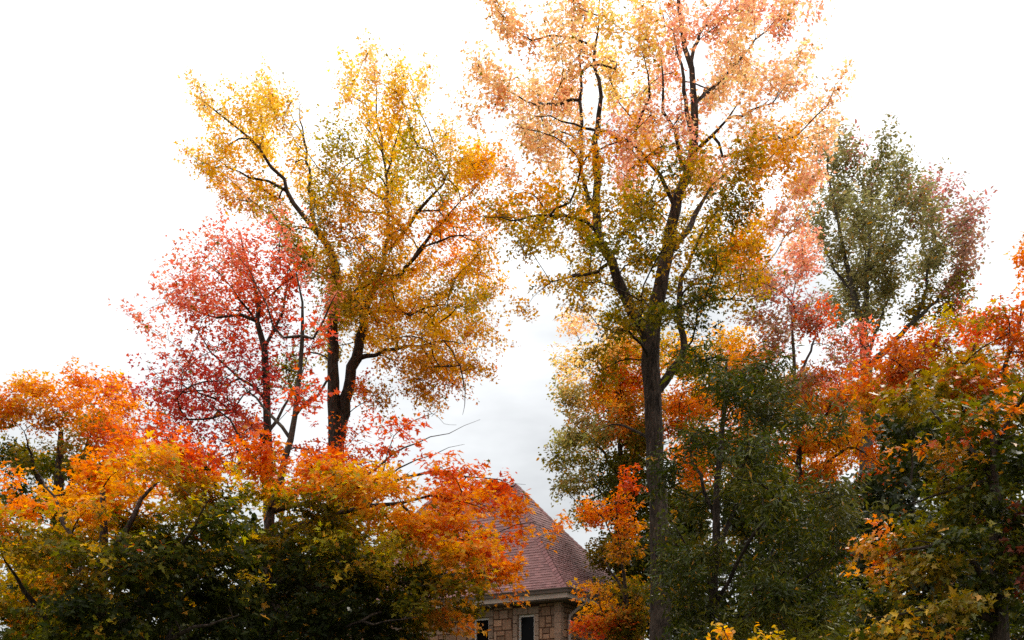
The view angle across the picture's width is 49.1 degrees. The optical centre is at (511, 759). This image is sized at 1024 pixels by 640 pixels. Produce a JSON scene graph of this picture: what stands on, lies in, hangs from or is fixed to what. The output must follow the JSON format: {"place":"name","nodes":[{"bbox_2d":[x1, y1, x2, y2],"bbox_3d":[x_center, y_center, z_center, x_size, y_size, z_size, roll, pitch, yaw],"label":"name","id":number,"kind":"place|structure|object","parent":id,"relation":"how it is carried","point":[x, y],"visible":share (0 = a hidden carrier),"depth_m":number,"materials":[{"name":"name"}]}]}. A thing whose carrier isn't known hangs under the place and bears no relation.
{"place":"outdoors","nodes":[
{"label":"outdoors","id":0,"kind":"place"},
{"bbox_2d":[0,0,1023,639],"label":"sky","id":1,"kind":"structure","parent":0,"point":[93,110],"materials":[{"name":"white"}]},
{"label":"ground","id":2,"kind":"structure","parent":0,"visible":0},
{"bbox_2d":[0,537,53,638],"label":"yew tree","id":3,"kind":"object","parent":2,"relation":"on","point":[14,587],"visible":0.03,"depth_m":23.86,"materials":[{"name":"green plant"}]},
{"bbox_2d":[0,355,153,577],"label":"maple tree","id":4,"kind":"object","parent":2,"relation":"on","point":[14,411],"visible":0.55,"depth_m":34.86,"materials":[{"name":"orange plant"}]},
{"bbox_2d":[0,407,285,639],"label":"maple tree","id":5,"kind":"object","parent":2,"relation":"on","point":[88,609],"visible":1,"depth_m":13.46,"materials":[{"name":"orange plant"}]},
{"bbox_2d":[110,530,261,639],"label":"yew tree","id":6,"kind":"object","parent":2,"relation":"on","point":[173,631],"visible":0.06,"depth_m":18.48,"materials":[{"name":"green plant"}]},
{"bbox_2d":[92,198,391,524],"bbox_3d":[-5.489,-4.567,21.565,5.319,12.690,4.341,0,0,27],"label":"maple tree","id":7,"kind":"object","parent":2,"relation":"on","point":[265,373],"visible":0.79,"depth_m":20.99,"materials":[{"name":"red plant"}]},
{"bbox_2d":[225,511,298,627],"bbox_3d":[-6.541,-2.465,30.223,4.965,8.455,3.825,0,0,33],"label":"yew tree","id":8,"kind":"object","parent":2,"relation":"on","point":[253,516],"visible":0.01,"depth_m":29.64,"materials":[{"name":"green plant"}]},
{"bbox_2d":[277,523,399,639],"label":"yew tree","id":9,"kind":"object","parent":2,"relation":"on","point":[337,611],"visible":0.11,"depth_m":20.48,"materials":[{"name":"green plant"}]},
{"bbox_2d":[173,28,520,505],"bbox_3d":[-3.719,-7.379,24.983,7.860,18.289,6.229,0,0,0],"label":"maple tree","id":10,"kind":"object","parent":2,"relation":"on","point":[354,307],"visible":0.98,"depth_m":24.16,"materials":[{"name":"yellow plant"}]},
{"bbox_2d":[162,190,573,639],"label":"maple tree","id":11,"kind":"object","parent":2,"relation":"on","point":[369,571],"visible":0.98,"depth_m":15.02,"materials":[{"name":"orange plant"}]},
{"bbox_2d":[349,480,646,639],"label":"stone house","id":12,"kind":"structure","parent":2,"relation":"on","point":[550,611],"depth_m":31.49,"materials":[{"name":"brown stone"}]},
{"bbox_2d":[475,618,488,639],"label":"window","id":13,"kind":"structure","parent":12,"relation":"in","point":[485,621],"depth_m":31.99,"materials":[{"name":"black glass"}]},
{"bbox_2d":[519,614,533,639],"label":"window","id":14,"kind":"structure","parent":12,"relation":"in","point":[526,622],"depth_m":31.25,"materials":[{"name":"black glass"}]},
{"bbox_2d":[567,463,650,639],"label":"young maple","id":15,"kind":"object","parent":2,"relation":"on","point":[617,629],"visible":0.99,"depth_m":24.70,"materials":[{"name":"orange plant"}]},
{"bbox_2d":[536,297,757,638],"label":"maple tree","id":16,"kind":"object","parent":2,"relation":"on","point":[618,403],"visible":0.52,"depth_m":32.14,"materials":[{"name":"orange plant"}]},
{"bbox_2d":[439,0,856,639],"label":"maple tree","id":17,"kind":"object","parent":2,"relation":"on","point":[639,316],"visible":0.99,"depth_m":21.19,"materials":[{"name":"orange plant"}]},
{"bbox_2d":[621,490,744,639],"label":"yew tree","id":18,"kind":"object","parent":2,"relation":"on","point":[691,521],"visible":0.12,"depth_m":29.78,"materials":[{"name":"green plant"}]},
{"bbox_2d":[695,622,795,639],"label":"yellow shrub","id":19,"kind":"object","parent":2,"relation":"on","point":[727,632],"visible":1,"depth_m":11.57,"materials":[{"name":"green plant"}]},
{"bbox_2d":[664,334,844,612],"bbox_3d":[8.537,-6.730,39.716,7.416,16.969,5.888,0,0,-33],"label":"maple tree","id":20,"kind":"object","parent":2,"relation":"on","point":[699,487],"visible":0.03,"depth_m":39.49,"materials":[{"name":"orange plant"}]},
{"bbox_2d":[685,427,832,639],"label":"yew tree","id":21,"kind":"object","parent":2,"relation":"on","point":[733,528],"visible":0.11,"depth_m":23.58,"materials":[{"name":"green plant"}]},
{"bbox_2d":[637,334,887,639],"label":"green tree","id":22,"kind":"object","parent":2,"relation":"on","point":[816,623],"visible":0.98,"depth_m":16.90,"materials":[{"name":"green plant"}]},
{"bbox_2d":[704,218,908,564],"bbox_3d":[7.658,-6.230,29.044,5.581,15.984,4.047,0,0,0],"label":"maple tree","id":23,"kind":"object","parent":2,"relation":"on","point":[821,377],"visible":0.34,"depth_m":28.34,"materials":[{"name":"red plant"}]},
{"bbox_2d":[811,498,888,639],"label":"yew tree","id":24,"kind":"object","parent":2,"relation":"on","point":[844,570],"visible":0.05,"depth_m":31.01,"materials":[{"name":"green plant"}]},
{"bbox_2d":[790,104,997,593],"bbox_3d":[13.096,-10.051,38.207,7.184,23.662,6.317,0,0,0],"label":"green tree","id":25,"kind":"object","parent":2,"relation":"on","point":[867,269],"visible":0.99,"depth_m":37.57,"materials":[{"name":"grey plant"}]},
{"bbox_2d":[811,394,989,639],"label":"yew tree","id":26,"kind":"object","parent":2,"relation":"on","point":[891,491],"visible":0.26,"depth_m":20.75,"materials":[{"name":"green plant"}]},
{"bbox_2d":[811,365,1018,593],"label":"maple tree","id":27,"kind":"object","parent":2,"relation":"on","point":[845,455],"visible":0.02,"depth_m":43.46,"materials":[{"name":"orange plant"}]},
{"bbox_2d":[827,349,1023,639],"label":"maple tree","id":28,"kind":"object","parent":2,"relation":"on","point":[1000,520],"visible":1,"depth_m":12.69,"materials":[{"name":"green plant"}]},
{"bbox_2d":[832,231,1023,618],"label":"maple tree","id":29,"kind":"object","parent":2,"relation":"on","point":[904,362],"visible":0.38,"depth_m":24.67,"materials":[{"name":"orange plant"}]},
{"bbox_2d":[920,433,1023,635],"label":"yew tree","id":30,"kind":"object","parent":2,"relation":"on","point":[1013,598],"visible":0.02,"depth_m":26.06,"materials":[{"name":"green plant"}]}
]}

